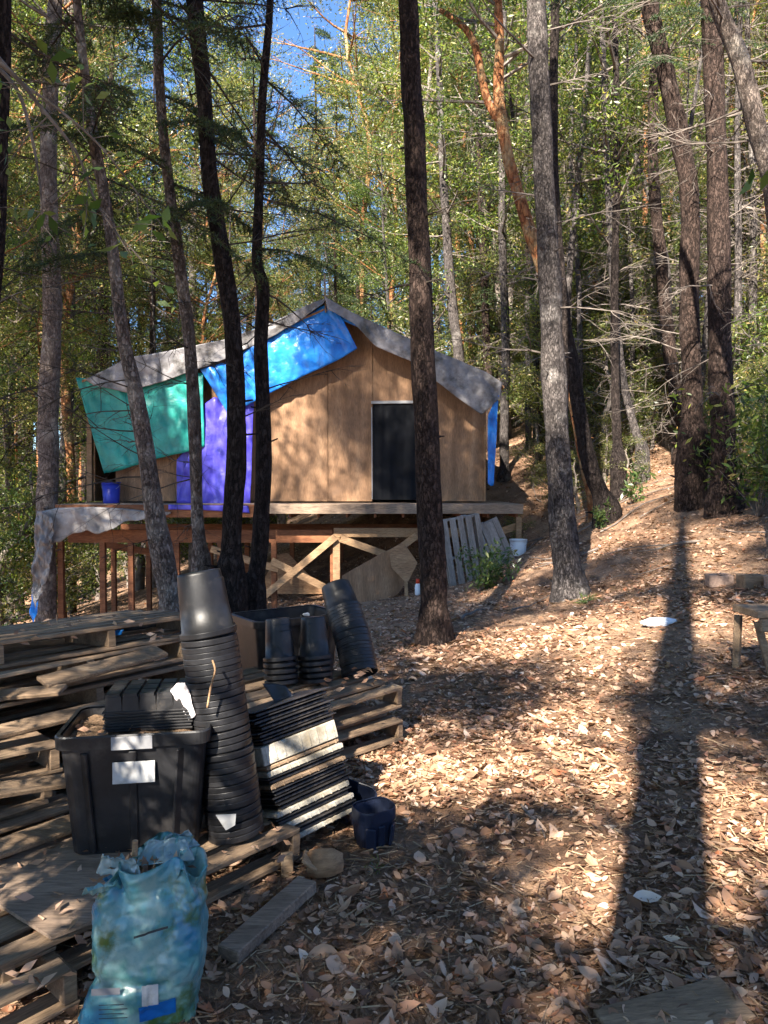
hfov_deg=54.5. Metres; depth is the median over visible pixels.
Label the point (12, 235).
forest tree
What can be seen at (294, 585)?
plywood sheet
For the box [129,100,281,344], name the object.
forest tree
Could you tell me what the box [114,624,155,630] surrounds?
black sheet
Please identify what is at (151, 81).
forest tree
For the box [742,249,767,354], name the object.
understory shrub
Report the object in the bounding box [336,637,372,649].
nursery pot
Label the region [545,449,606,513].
understory shrub
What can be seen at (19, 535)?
understory shrub
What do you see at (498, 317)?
understory shrub
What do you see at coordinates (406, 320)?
understory shrub
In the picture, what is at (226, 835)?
nursery pot
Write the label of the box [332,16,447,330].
forest tree
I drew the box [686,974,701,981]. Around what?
stick
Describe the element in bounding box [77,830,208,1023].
blue plastic bag
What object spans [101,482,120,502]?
blue bucket
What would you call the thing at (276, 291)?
forest tree
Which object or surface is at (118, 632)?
blue tarp
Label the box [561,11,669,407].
bare pole tree
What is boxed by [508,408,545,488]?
understory shrub
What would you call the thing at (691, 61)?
forest tree
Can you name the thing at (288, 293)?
forest tree
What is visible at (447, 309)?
bare pole tree
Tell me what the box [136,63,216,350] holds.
forest conifer
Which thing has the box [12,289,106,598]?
bare pole tree
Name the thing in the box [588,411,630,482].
understory shrub
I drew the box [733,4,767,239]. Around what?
forest tree
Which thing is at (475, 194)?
forest tree
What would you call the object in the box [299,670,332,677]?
nursery pot
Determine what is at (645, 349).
bare pole tree
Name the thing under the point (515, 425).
bare pole tree
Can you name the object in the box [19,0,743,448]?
sky
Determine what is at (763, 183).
overhanging branch
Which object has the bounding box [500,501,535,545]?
understory shrub
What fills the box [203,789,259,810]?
nursery pot
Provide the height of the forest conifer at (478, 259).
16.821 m
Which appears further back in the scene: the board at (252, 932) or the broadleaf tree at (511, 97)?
the broadleaf tree at (511, 97)
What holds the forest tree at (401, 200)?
on the ground
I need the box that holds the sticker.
[216,814,235,829]
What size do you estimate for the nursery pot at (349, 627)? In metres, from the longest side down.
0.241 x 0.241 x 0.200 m
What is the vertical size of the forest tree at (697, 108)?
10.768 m
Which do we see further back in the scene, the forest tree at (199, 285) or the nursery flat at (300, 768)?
the forest tree at (199, 285)
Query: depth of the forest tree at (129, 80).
35.41 m
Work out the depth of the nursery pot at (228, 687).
2.97 m
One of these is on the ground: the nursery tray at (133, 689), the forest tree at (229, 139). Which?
the forest tree at (229, 139)
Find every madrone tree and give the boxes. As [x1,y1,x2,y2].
[338,0,692,522]
[484,12,649,429]
[579,4,731,411]
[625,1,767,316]
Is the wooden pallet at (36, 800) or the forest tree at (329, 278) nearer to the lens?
the wooden pallet at (36, 800)
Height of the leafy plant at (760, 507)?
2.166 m
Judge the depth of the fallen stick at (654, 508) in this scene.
11.80 m
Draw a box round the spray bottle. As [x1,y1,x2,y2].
[415,579,419,594]
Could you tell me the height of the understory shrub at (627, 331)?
6.158 m
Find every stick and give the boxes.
[343,858,377,861]
[363,846,385,852]
[460,609,485,619]
[511,595,549,610]
[520,804,544,837]
[528,555,551,559]
[533,547,598,568]
[589,565,668,583]
[600,497,661,532]
[607,540,700,553]
[620,486,673,502]
[639,498,673,517]
[639,540,696,551]
[683,674,726,684]
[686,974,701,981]
[718,528,767,532]
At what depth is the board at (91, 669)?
3.74 m
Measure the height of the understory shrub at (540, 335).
4.865 m
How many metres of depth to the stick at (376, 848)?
3.17 m
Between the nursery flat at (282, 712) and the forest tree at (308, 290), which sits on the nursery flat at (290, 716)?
the nursery flat at (282, 712)
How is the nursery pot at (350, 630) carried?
on the nursery pot at (351, 634)
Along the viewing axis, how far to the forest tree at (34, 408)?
35.74 m
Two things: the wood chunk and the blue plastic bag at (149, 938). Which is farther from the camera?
the wood chunk
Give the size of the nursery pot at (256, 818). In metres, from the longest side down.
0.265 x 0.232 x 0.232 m
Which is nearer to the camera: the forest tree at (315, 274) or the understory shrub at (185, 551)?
the understory shrub at (185, 551)
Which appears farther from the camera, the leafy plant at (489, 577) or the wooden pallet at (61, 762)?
the leafy plant at (489, 577)
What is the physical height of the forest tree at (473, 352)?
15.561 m
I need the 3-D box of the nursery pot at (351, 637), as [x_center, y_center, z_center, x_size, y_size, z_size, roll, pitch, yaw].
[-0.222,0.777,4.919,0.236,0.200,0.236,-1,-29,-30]
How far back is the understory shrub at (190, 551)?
21.48 m
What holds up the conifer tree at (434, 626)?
on the ground
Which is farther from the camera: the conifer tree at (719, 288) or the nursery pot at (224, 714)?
the conifer tree at (719, 288)
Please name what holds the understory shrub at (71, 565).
on the ground
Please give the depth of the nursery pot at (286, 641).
4.54 m
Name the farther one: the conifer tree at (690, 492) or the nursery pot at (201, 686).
the conifer tree at (690, 492)
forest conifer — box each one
[0,276,66,564]
[0,388,35,586]
[17,102,157,485]
[24,1,182,589]
[77,62,222,422]
[94,65,165,352]
[133,159,214,353]
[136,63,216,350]
[136,221,188,349]
[200,36,314,332]
[269,26,349,303]
[296,49,382,312]
[306,158,366,316]
[313,132,386,323]
[322,134,377,308]
[344,208,392,327]
[404,0,529,335]
[404,0,530,451]
[435,14,529,343]
[520,1,644,439]
[589,29,671,333]
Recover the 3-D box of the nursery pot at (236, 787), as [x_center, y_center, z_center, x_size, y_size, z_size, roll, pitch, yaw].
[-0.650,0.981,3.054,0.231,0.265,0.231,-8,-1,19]
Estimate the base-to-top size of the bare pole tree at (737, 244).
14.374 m
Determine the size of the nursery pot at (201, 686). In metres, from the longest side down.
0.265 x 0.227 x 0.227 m
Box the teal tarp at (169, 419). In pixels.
[76,373,204,473]
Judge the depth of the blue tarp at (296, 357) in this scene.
14.09 m
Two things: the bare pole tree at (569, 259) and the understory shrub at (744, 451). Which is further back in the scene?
the bare pole tree at (569, 259)
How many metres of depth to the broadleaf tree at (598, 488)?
12.23 m
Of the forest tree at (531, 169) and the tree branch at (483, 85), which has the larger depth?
the forest tree at (531, 169)
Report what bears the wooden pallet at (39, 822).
on the ground
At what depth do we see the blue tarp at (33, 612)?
13.25 m
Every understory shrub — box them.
[0,448,94,625]
[0,467,34,571]
[0,491,107,624]
[0,536,31,609]
[1,467,35,551]
[2,556,29,622]
[13,529,99,614]
[17,484,136,614]
[77,544,121,600]
[83,500,183,590]
[92,522,137,587]
[107,520,140,571]
[118,517,189,587]
[166,517,244,572]
[167,517,221,569]
[204,517,271,547]
[217,517,252,552]
[270,514,285,523]
[270,514,287,523]
[364,294,475,357]
[446,295,524,423]
[475,295,541,428]
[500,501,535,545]
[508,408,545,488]
[509,293,636,413]
[513,302,540,407]
[517,227,731,454]
[521,443,576,506]
[534,311,669,475]
[538,351,638,444]
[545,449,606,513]
[574,209,705,422]
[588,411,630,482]
[594,204,766,403]
[602,434,655,490]
[624,394,665,449]
[636,336,660,396]
[638,327,666,392]
[653,353,708,430]
[676,385,710,456]
[699,257,707,297]
[703,356,767,473]
[709,350,767,475]
[726,399,767,492]
[731,290,767,430]
[733,235,767,361]
[733,353,767,444]
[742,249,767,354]
[746,350,767,415]
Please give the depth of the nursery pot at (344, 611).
4.87 m
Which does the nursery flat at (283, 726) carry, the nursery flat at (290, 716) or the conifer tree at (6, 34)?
the nursery flat at (290, 716)
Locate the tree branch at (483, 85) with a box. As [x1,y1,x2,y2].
[439,8,509,120]
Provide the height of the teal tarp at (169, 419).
1.944 m
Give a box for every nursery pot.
[177,568,236,640]
[181,576,237,647]
[182,637,238,654]
[183,644,238,659]
[183,649,240,665]
[184,655,240,671]
[185,661,241,676]
[185,667,242,682]
[187,673,242,689]
[188,678,243,695]
[191,683,244,702]
[192,690,245,708]
[192,708,248,726]
[193,702,247,720]
[193,714,248,732]
[194,697,246,714]
[203,768,256,787]
[203,773,257,793]
[203,779,258,799]
[203,785,258,805]
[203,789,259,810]
[204,746,254,769]
[204,756,254,775]
[204,760,255,782]
[204,797,260,818]
[205,735,251,754]
[205,742,252,762]
[205,802,261,824]
[205,808,262,831]
[206,729,250,747]
[206,817,262,838]
[207,820,263,844]
[208,721,249,741]
[263,617,296,661]
[263,624,297,667]
[264,630,297,673]
[264,672,297,680]
[264,678,298,684]
[298,616,331,660]
[298,623,331,666]
[299,659,332,671]
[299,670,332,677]
[299,676,332,683]
[322,579,360,615]
[327,604,360,618]
[328,607,362,621]
[329,611,364,624]
[330,614,364,629]
[332,617,365,630]
[332,620,366,633]
[333,623,368,637]
[334,627,369,640]
[335,630,370,644]
[336,634,370,646]
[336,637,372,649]
[337,640,372,652]
[338,640,373,656]
[338,647,374,658]
[339,651,374,662]
[339,654,375,665]
[340,658,376,668]
[341,661,376,672]
[341,664,377,677]
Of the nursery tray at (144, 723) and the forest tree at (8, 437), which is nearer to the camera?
the nursery tray at (144, 723)
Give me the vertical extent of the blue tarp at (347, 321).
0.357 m
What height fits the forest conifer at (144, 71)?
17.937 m
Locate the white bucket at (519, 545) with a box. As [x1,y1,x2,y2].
[509,539,527,555]
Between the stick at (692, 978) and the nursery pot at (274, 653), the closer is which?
the stick at (692, 978)
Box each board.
[0,684,66,700]
[0,700,104,738]
[0,773,65,798]
[0,815,71,858]
[3,637,64,649]
[37,646,167,687]
[218,876,315,964]
[280,851,293,877]
[593,976,755,1023]
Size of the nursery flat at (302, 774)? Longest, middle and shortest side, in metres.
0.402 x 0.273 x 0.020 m
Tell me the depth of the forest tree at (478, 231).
29.62 m
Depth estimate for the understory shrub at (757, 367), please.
11.60 m
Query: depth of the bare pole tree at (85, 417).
26.93 m
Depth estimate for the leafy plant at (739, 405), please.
11.11 m
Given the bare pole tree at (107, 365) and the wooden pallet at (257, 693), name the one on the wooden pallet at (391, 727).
the wooden pallet at (257, 693)
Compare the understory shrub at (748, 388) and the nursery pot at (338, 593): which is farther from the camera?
the understory shrub at (748, 388)
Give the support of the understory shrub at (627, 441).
on the ground
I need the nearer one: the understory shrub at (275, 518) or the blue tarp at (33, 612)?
the blue tarp at (33, 612)
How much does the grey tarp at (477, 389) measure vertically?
2.210 m
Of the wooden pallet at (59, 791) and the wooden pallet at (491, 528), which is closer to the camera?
the wooden pallet at (59, 791)
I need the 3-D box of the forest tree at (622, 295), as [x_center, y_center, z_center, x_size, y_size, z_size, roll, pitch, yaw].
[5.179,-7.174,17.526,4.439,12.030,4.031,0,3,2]
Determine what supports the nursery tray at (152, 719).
on the nursery tray at (144, 723)
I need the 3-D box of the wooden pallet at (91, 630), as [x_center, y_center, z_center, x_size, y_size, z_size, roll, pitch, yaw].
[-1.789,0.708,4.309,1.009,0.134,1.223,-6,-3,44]
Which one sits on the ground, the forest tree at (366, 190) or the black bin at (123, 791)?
the forest tree at (366, 190)
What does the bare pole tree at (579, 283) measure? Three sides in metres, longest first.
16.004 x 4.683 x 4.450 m
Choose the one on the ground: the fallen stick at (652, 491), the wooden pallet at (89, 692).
the fallen stick at (652, 491)
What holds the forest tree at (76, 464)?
on the ground
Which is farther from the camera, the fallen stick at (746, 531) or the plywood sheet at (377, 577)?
the plywood sheet at (377, 577)
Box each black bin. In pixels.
[55,705,210,854]
[231,604,335,682]
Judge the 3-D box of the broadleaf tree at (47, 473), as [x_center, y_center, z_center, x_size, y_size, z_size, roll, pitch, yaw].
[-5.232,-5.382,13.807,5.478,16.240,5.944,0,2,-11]
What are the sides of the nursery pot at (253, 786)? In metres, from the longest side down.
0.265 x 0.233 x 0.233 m
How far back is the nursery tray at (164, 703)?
2.96 m
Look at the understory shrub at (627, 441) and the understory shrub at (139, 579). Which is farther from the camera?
the understory shrub at (139, 579)
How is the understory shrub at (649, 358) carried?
on the ground
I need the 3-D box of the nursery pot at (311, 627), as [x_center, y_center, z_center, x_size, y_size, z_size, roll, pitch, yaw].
[-0.437,0.822,4.662,0.208,0.260,0.208,-1,-6,-28]
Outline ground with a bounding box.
[0,355,767,1023]
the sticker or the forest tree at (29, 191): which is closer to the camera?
the sticker
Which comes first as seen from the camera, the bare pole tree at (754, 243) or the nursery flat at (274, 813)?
the nursery flat at (274, 813)
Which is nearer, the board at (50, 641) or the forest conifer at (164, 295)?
the board at (50, 641)
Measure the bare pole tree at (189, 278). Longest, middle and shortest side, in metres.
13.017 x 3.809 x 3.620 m
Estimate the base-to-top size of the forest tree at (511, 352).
14.045 m
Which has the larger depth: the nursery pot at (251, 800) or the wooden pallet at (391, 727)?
the wooden pallet at (391, 727)
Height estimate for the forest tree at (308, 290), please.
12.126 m
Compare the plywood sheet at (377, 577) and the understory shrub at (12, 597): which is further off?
the understory shrub at (12, 597)
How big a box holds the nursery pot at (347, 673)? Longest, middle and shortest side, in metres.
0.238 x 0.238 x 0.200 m
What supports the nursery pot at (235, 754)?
on the nursery pot at (229, 776)
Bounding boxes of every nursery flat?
[248,687,329,717]
[249,694,327,725]
[250,699,334,731]
[251,706,331,739]
[252,712,335,745]
[253,720,337,766]
[256,738,338,771]
[257,743,342,777]
[258,748,343,783]
[259,756,345,789]
[260,759,347,795]
[260,766,347,803]
[261,772,351,808]
[262,780,348,818]
[268,786,351,824]
[277,792,353,826]
[295,799,355,830]
[300,806,351,838]
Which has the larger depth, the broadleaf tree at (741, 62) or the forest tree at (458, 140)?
the forest tree at (458, 140)
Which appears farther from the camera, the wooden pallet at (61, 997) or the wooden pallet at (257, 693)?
the wooden pallet at (257, 693)
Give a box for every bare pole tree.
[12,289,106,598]
[75,239,110,597]
[76,274,142,572]
[122,158,203,352]
[128,219,220,549]
[152,153,297,523]
[409,108,475,354]
[453,1,631,449]
[467,83,523,427]
[468,2,598,463]
[481,78,601,424]
[482,0,701,451]
[487,43,573,440]
[491,0,677,491]
[492,0,591,385]
[508,4,631,384]
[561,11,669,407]
[562,0,705,455]
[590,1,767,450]
[594,60,700,429]
[603,33,761,434]
[619,1,767,427]
[621,3,684,384]
[624,0,767,450]
[633,0,767,442]
[694,7,762,335]
[695,73,767,418]
[702,4,767,339]
[727,0,767,295]
[742,97,762,396]
[745,1,754,303]
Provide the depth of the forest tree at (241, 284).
32.46 m
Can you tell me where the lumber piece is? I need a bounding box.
[404,581,407,596]
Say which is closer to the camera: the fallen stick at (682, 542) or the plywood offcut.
the plywood offcut
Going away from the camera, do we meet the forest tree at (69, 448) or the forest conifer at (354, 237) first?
the forest tree at (69, 448)
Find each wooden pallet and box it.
[0,610,180,668]
[0,636,182,701]
[0,660,185,720]
[0,682,130,739]
[0,731,62,782]
[0,762,51,818]
[0,790,68,836]
[0,801,299,1002]
[0,819,46,834]
[0,913,79,1023]
[26,729,63,774]
[30,758,66,795]
[54,788,65,794]
[243,665,402,728]
[333,704,403,758]
[443,513,487,586]
[473,517,514,566]
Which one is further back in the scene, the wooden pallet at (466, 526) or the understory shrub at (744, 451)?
the wooden pallet at (466, 526)
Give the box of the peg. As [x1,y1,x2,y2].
[132,839,137,856]
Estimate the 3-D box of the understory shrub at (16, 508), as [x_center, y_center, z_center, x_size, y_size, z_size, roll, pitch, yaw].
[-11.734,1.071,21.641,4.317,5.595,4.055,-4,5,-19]
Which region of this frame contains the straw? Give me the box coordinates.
[206,660,215,707]
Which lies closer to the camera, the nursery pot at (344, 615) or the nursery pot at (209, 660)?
the nursery pot at (209, 660)
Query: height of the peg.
0.046 m
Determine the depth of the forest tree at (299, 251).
45.02 m
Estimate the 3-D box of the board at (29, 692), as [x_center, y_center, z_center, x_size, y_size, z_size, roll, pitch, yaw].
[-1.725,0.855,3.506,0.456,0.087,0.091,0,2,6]
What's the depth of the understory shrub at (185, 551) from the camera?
21.91 m
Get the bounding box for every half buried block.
[705,573,733,587]
[736,573,763,588]
[764,575,767,588]
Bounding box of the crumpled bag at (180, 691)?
[170,683,195,719]
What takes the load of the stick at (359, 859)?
on the ground
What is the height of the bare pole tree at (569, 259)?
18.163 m
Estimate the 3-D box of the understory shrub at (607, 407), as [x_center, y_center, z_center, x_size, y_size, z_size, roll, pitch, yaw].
[4.853,-2.438,16.375,2.776,3.831,2.956,0,4,-22]
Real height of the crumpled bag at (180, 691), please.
0.158 m
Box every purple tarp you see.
[176,397,253,502]
[176,451,188,496]
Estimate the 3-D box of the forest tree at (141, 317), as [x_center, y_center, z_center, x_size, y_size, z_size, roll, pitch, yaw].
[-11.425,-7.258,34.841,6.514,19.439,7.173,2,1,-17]
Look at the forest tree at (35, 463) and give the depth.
24.20 m
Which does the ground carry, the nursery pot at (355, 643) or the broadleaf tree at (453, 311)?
the broadleaf tree at (453, 311)
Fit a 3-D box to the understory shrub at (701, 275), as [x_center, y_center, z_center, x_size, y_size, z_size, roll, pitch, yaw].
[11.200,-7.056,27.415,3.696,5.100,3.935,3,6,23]
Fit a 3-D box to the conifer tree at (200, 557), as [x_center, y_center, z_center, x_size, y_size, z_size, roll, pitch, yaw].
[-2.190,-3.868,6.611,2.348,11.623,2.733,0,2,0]
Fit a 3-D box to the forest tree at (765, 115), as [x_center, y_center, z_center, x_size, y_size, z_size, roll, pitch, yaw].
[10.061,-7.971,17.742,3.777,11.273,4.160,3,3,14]
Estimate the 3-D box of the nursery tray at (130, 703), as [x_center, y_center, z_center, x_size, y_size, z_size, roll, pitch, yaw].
[-0.953,0.765,3.065,0.340,0.075,0.240,0,2,-9]
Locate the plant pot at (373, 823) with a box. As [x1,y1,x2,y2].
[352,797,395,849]
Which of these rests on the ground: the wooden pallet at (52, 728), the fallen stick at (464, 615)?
the fallen stick at (464, 615)
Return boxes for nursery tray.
[102,678,187,713]
[102,698,190,720]
[102,717,191,729]
[103,681,188,717]
[104,699,192,723]
[104,717,192,726]
[104,720,192,731]
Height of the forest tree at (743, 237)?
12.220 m
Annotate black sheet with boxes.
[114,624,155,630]
[262,683,293,701]
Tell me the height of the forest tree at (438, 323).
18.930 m
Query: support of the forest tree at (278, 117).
on the ground
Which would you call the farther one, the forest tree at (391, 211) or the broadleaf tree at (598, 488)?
the forest tree at (391, 211)
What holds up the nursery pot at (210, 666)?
on the nursery pot at (229, 668)
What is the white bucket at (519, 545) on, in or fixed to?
on the ground
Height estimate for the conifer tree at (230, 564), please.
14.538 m
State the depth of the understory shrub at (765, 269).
15.34 m
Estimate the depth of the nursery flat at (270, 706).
3.35 m
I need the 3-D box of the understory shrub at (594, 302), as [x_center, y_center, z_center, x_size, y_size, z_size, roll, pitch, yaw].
[5.291,-3.679,17.247,4.106,5.665,4.371,1,1,-30]
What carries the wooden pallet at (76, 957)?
on the ground
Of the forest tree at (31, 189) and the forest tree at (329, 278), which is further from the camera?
the forest tree at (329, 278)
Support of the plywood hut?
on the wooden deck
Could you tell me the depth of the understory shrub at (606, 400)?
18.16 m
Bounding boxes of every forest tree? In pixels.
[0,0,116,451]
[0,0,172,542]
[0,0,201,523]
[0,2,103,388]
[0,25,169,617]
[0,45,96,492]
[0,59,86,564]
[0,62,119,614]
[0,72,98,480]
[0,79,118,389]
[0,109,87,541]
[0,147,98,624]
[0,202,36,504]
[1,2,141,385]
[4,0,228,612]
[11,0,225,470]
[14,0,164,593]
[17,1,163,380]
[18,35,208,501]
[22,0,193,559]
[24,0,192,562]
[24,102,143,418]
[59,206,191,565]
[78,152,203,349]
[90,32,169,307]
[98,67,247,347]
[103,142,325,350]
[112,0,291,353]
[128,53,283,339]
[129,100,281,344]
[145,3,367,523]
[161,189,244,321]
[184,171,295,341]
[188,64,325,315]
[198,227,291,344]
[201,254,317,339]
[215,0,448,316]
[240,186,315,332]
[264,103,353,308]
[268,43,402,302]
[268,181,335,316]
[268,274,295,319]
[273,170,378,319]
[279,0,475,326]
[280,255,329,313]
[284,223,375,310]
[291,0,474,324]
[293,0,451,335]
[320,81,442,333]
[322,0,497,362]
[326,0,574,349]
[331,8,526,339]
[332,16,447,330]
[336,131,454,333]
[340,22,447,354]
[345,1,524,339]
[351,0,498,357]
[366,192,435,331]
[373,3,569,218]
[389,0,598,363]
[391,0,561,444]
[394,1,562,413]
[401,9,535,368]
[437,25,586,438]
[448,0,631,411]
[461,1,575,428]
[461,8,674,293]
[476,7,575,416]
[485,39,645,465]
[490,0,658,444]
[506,0,692,450]
[559,1,699,242]
[560,0,748,355]
[598,85,701,351]
[609,3,706,253]
[622,0,728,234]
[623,2,723,174]
[633,0,767,308]
[634,0,699,127]
[637,90,706,320]
[646,1,767,354]
[659,6,759,229]
[661,9,750,297]
[675,0,767,366]
[691,0,767,365]
[694,2,767,192]
[731,1,767,310]
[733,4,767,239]
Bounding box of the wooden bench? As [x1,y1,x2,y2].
[732,604,767,674]
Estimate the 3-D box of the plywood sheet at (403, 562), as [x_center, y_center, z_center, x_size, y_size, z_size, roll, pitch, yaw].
[0.331,0.876,12.875,0.495,0.705,0.146,0,2,11]
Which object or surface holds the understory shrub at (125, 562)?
on the ground
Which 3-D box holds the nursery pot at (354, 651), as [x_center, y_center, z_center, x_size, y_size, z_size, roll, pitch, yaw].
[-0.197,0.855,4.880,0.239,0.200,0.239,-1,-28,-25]
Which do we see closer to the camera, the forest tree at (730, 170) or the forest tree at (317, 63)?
the forest tree at (730, 170)
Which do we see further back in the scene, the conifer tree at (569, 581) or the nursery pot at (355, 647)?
the conifer tree at (569, 581)
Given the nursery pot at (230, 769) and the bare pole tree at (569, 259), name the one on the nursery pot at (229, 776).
the nursery pot at (230, 769)
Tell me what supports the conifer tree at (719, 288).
on the ground
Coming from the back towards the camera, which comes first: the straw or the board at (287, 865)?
the board at (287, 865)
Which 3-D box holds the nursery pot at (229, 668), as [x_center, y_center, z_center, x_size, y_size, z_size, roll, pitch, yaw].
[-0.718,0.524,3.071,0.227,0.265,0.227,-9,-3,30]
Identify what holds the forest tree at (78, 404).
on the ground
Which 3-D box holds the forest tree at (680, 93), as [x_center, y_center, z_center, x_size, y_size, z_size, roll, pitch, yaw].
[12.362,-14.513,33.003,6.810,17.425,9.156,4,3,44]
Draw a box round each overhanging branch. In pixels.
[0,39,174,312]
[0,57,176,257]
[0,67,96,257]
[721,168,767,195]
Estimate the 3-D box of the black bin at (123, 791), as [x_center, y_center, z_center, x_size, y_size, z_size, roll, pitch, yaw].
[-0.985,1.071,3.029,0.575,0.476,0.434,0,2,-9]
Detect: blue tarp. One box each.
[29,594,38,621]
[115,630,122,635]
[168,505,249,512]
[200,305,356,410]
[342,317,356,326]
[488,395,498,485]
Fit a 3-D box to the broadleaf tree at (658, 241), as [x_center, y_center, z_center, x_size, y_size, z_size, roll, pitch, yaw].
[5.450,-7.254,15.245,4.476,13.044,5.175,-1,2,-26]
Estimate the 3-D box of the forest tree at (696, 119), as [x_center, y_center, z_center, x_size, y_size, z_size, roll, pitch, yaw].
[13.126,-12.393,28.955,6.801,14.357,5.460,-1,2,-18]
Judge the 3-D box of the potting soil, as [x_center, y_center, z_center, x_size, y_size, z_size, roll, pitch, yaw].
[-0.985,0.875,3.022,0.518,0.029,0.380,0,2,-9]
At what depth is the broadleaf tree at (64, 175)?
21.98 m
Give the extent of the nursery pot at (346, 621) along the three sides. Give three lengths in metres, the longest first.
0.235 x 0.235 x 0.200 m
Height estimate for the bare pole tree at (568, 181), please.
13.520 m
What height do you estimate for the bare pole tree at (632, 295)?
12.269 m
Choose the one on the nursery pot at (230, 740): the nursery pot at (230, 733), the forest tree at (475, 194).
the nursery pot at (230, 733)
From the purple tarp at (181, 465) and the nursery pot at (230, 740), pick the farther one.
the purple tarp at (181, 465)
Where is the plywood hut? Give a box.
[82,275,503,500]
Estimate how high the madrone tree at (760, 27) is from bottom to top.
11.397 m
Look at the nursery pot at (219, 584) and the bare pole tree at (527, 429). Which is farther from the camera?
the bare pole tree at (527, 429)
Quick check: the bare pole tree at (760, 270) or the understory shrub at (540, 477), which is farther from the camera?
the bare pole tree at (760, 270)
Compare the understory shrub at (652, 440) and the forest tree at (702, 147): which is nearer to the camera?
the understory shrub at (652, 440)
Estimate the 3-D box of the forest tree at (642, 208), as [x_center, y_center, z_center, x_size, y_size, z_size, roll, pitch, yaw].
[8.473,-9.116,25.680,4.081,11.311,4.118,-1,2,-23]
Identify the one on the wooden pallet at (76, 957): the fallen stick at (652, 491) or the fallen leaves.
the fallen leaves
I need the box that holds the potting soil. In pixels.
[70,715,193,736]
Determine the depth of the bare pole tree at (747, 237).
22.01 m
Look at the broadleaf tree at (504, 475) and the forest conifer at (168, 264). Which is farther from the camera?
the forest conifer at (168, 264)
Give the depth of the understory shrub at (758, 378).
13.65 m
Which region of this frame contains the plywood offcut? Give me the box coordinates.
[0,837,131,939]
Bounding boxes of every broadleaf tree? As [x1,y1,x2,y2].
[0,0,183,621]
[11,0,159,449]
[360,0,498,362]
[423,0,593,481]
[441,0,600,455]
[495,0,622,528]
[497,0,688,499]
[501,0,701,484]
[558,0,744,464]
[593,0,767,558]
[599,152,676,458]
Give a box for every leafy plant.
[362,844,388,874]
[454,537,521,590]
[571,591,600,603]
[590,496,615,528]
[619,460,656,503]
[669,377,767,491]
[681,360,767,516]
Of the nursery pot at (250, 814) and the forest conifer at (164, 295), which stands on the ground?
the forest conifer at (164, 295)
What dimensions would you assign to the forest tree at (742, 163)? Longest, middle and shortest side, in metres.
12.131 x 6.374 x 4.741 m
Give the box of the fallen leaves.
[0,614,387,989]
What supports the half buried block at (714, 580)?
on the ground
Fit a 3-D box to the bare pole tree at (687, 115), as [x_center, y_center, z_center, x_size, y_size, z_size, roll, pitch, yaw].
[6.426,-5.711,16.184,3.359,9.576,3.330,2,0,-4]
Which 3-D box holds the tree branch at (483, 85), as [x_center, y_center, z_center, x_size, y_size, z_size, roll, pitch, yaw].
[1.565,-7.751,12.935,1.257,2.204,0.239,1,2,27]
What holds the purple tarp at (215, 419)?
attached to the plywood hut
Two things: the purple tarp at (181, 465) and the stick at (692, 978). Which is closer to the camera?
the stick at (692, 978)
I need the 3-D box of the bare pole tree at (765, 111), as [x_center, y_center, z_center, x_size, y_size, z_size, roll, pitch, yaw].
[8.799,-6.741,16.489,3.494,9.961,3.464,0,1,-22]
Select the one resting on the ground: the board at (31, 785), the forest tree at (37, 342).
the forest tree at (37, 342)
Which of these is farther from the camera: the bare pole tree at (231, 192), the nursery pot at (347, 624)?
the bare pole tree at (231, 192)
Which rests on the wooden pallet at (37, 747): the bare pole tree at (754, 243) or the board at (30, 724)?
the board at (30, 724)
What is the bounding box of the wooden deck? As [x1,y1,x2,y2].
[55,499,523,618]
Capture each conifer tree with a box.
[0,0,163,465]
[0,0,270,681]
[4,0,254,571]
[62,0,385,631]
[90,0,439,610]
[351,0,485,647]
[419,0,682,602]
[547,0,767,512]
[601,0,767,518]
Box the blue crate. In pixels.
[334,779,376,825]
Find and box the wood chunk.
[301,848,343,877]
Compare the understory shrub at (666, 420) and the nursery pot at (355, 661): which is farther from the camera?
the understory shrub at (666, 420)
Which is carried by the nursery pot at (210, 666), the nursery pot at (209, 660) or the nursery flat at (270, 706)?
the nursery pot at (209, 660)
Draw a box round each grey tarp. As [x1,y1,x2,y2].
[31,511,52,607]
[41,507,170,543]
[85,299,324,392]
[325,297,501,413]
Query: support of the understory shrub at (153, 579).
on the ground
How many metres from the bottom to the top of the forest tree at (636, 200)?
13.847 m
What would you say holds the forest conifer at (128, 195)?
on the ground
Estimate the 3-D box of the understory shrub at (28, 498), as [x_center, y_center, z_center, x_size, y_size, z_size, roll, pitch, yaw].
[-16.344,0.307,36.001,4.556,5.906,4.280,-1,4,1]
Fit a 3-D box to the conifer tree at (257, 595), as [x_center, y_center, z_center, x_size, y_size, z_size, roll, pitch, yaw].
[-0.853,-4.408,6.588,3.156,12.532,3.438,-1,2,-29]
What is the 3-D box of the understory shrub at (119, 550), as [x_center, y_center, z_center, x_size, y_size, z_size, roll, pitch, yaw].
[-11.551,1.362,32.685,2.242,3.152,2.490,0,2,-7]
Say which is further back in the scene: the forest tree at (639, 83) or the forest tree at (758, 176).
the forest tree at (639, 83)
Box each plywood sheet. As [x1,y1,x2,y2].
[265,553,321,593]
[342,550,403,602]
[389,542,416,580]
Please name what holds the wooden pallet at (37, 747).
on the wooden pallet at (36, 800)

